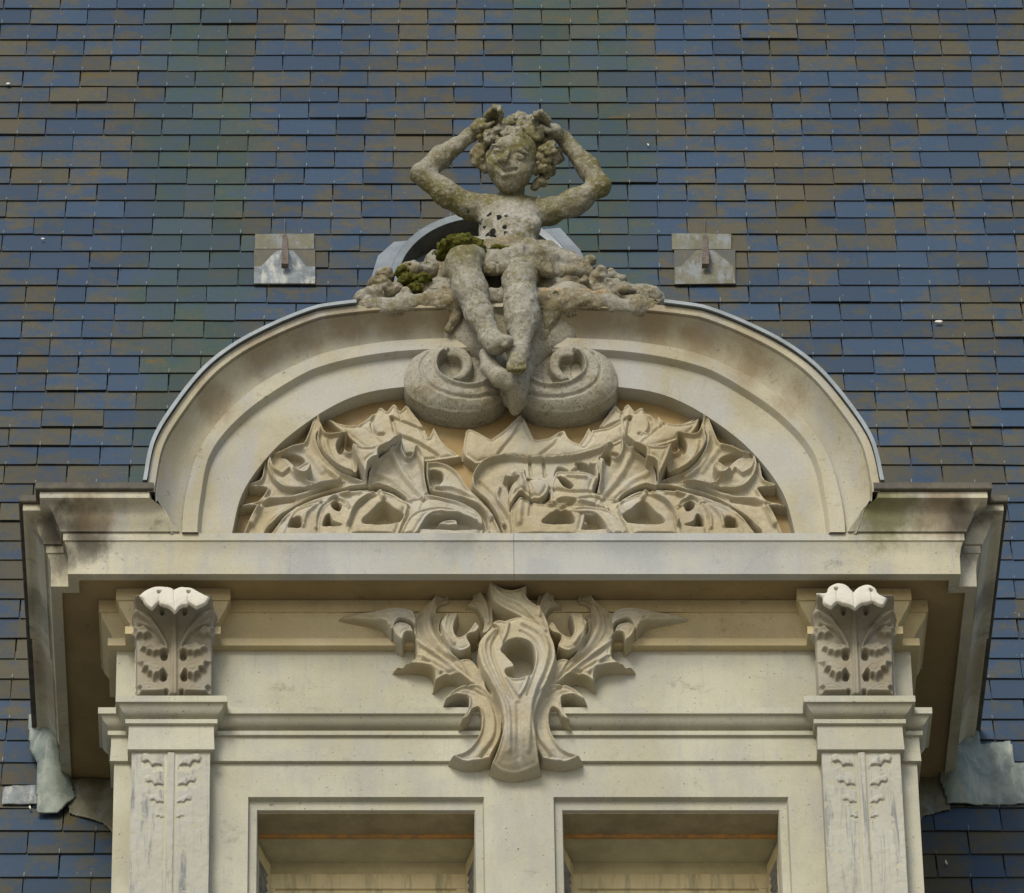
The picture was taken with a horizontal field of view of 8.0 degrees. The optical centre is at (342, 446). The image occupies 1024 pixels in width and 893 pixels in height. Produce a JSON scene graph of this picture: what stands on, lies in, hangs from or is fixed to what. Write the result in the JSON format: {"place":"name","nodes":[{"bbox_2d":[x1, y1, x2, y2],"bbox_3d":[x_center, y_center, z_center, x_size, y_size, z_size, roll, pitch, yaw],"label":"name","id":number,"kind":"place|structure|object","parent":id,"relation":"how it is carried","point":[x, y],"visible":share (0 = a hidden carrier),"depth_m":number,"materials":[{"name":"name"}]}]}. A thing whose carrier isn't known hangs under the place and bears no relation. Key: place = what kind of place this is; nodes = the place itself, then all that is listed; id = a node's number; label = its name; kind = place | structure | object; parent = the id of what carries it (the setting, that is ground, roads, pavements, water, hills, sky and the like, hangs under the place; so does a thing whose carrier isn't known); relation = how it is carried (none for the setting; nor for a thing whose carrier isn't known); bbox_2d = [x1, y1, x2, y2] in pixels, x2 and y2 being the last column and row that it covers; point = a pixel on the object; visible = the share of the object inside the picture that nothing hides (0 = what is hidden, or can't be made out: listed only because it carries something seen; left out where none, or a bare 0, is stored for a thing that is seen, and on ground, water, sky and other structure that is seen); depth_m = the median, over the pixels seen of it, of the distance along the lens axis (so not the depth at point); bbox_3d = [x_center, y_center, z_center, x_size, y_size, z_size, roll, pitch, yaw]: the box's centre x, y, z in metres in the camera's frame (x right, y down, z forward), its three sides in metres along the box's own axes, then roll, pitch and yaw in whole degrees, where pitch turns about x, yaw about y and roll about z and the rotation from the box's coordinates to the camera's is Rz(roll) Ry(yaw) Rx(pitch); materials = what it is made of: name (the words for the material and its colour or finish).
{"place":"outdoors","nodes":[
{"label":"outdoors","id":0,"kind":"place"},
{"bbox_2d":[0,0,1023,892],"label":"slate roof","id":1,"kind":"structure","parent":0,"point":[848,174],"depth_m":32.47,"materials":[{"name":"blue stone"}]},
{"bbox_2d":[2,785,36,804],"bbox_3d":[-1.271,1.371,28.731,0.138,0.118,0.047,0,-38,0],"label":"lead flashing","id":2,"kind":"object","parent":1,"relation":"attached to","point":[19,795],"visible":1,"depth_m":28.73,"materials":[{"name":"grey metal"}]},
{"bbox_2d":[68,777,113,832],"bbox_3d":[-0.989,1.409,28.676,0.193,0.346,0.131,0,-38,0],"label":"lead flashing","id":3,"kind":"object","parent":1,"relation":"attached to","point":[93,800],"visible":0.93,"depth_m":28.69,"materials":[{"name":"grey metal"}]},
{"bbox_2d":[254,218,314,284],"bbox_3d":[-0.255,-0.863,32.036,0.270,0.510,0.196,0,-38,0],"label":"roof hook","id":4,"kind":"object","parent":1,"relation":"attached to","point":[284,259],"visible":1,"depth_m":31.98,"materials":[{"name":"metal"}]},
{"bbox_2d":[372,215,583,281],"bbox_3d":[0.610,-0.607,32.192,1.002,0.578,0.845,0,-38,0],"label":"zinc vent hood","id":5,"kind":"object","parent":1,"relation":"attached to","point":[419,245],"visible":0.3,"depth_m":31.97,"materials":[{"name":"grey metal"}]},
{"bbox_2d":[18,281,1007,892],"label":"stone dormer","id":6,"kind":"object","parent":1,"relation":"attached to","point":[356,597],"visible":0.99,"depth_m":27.80,"materials":[{"name":"stone"}]},
{"bbox_2d":[28,714,75,813],"bbox_3d":[-1.191,1.242,28.874,0.145,0.634,0.268,30,-47,-33],"label":"lead flashing","id":7,"kind":"object","parent":6,"relation":"attached to","point":[55,792],"visible":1,"depth_m":28.75,"materials":[{"name":"grey metal"}]},
{"bbox_2d":[247,797,484,892],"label":"window","id":8,"kind":"structure","parent":6,"relation":"in","point":[296,844],"depth_m":27.54,"materials":[{"name":"beige paint"}]},
{"bbox_2d":[353,104,664,374],"bbox_3d":[0.652,-0.678,28.754,1.226,1.508,0.726,0,-38,0],"label":"child statue","id":9,"kind":"object","parent":6,"relation":"on","point":[523,266],"visible":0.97,"depth_m":28.65,"materials":[{"name":"stone"}]},
{"bbox_2d":[394,263,432,293],"bbox_3d":[0.278,-0.661,28.605,0.140,0.220,0.134,9,-39,-12],"label":"moss cushion","id":10,"kind":"object","parent":9,"relation":"on","point":[404,275],"visible":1,"depth_m":28.55,"materials":[{"name":"green plant"}]},
{"bbox_2d":[434,232,486,261],"bbox_3d":[0.459,-0.782,28.598,0.214,0.100,0.124,-7,-38,9],"label":"moss cushion","id":11,"kind":"object","parent":9,"relation":"on","point":[446,245],"visible":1,"depth_m":28.57,"materials":[{"name":"green plant"}]},
{"bbox_2d":[489,244,509,248],"bbox_3d":[0.623,-0.768,28.653,0.134,0.046,0.060,0,-38,0],"label":"moss cushion","id":12,"kind":"object","parent":9,"relation":"on","point":[496,246],"visible":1,"depth_m":28.64,"materials":[{"name":"green plant"}]},
{"bbox_2d":[553,797,791,892],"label":"window","id":13,"kind":"structure","parent":6,"relation":"in","point":[602,844],"depth_m":27.53,"materials":[{"name":"beige paint"}]},
{"bbox_2d":[672,218,735,284],"bbox_3d":[1.582,-0.863,32.036,0.280,0.512,0.196,0,-38,0],"label":"roof hook","id":14,"kind":"object","parent":1,"relation":"attached to","point":[706,259],"visible":1,"depth_m":31.98,"materials":[{"name":"metal"}]},
{"bbox_2d":[918,776,949,822],"bbox_3d":[2.311,1.396,28.691,0.144,0.337,0.122,0,-38,0],"label":"lead flashing","id":15,"kind":"object","parent":1,"relation":"attached to","point":[931,791],"visible":0.81,"depth_m":28.71,"materials":[{"name":"grey metal"}]},
{"bbox_2d":[939,730,1023,805],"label":"lead flashing","id":16,"kind":"object","parent":1,"relation":"attached to","point":[991,773],"visible":0.94,"depth_m":28.79,"materials":[{"name":"grey metal"}]}
]}

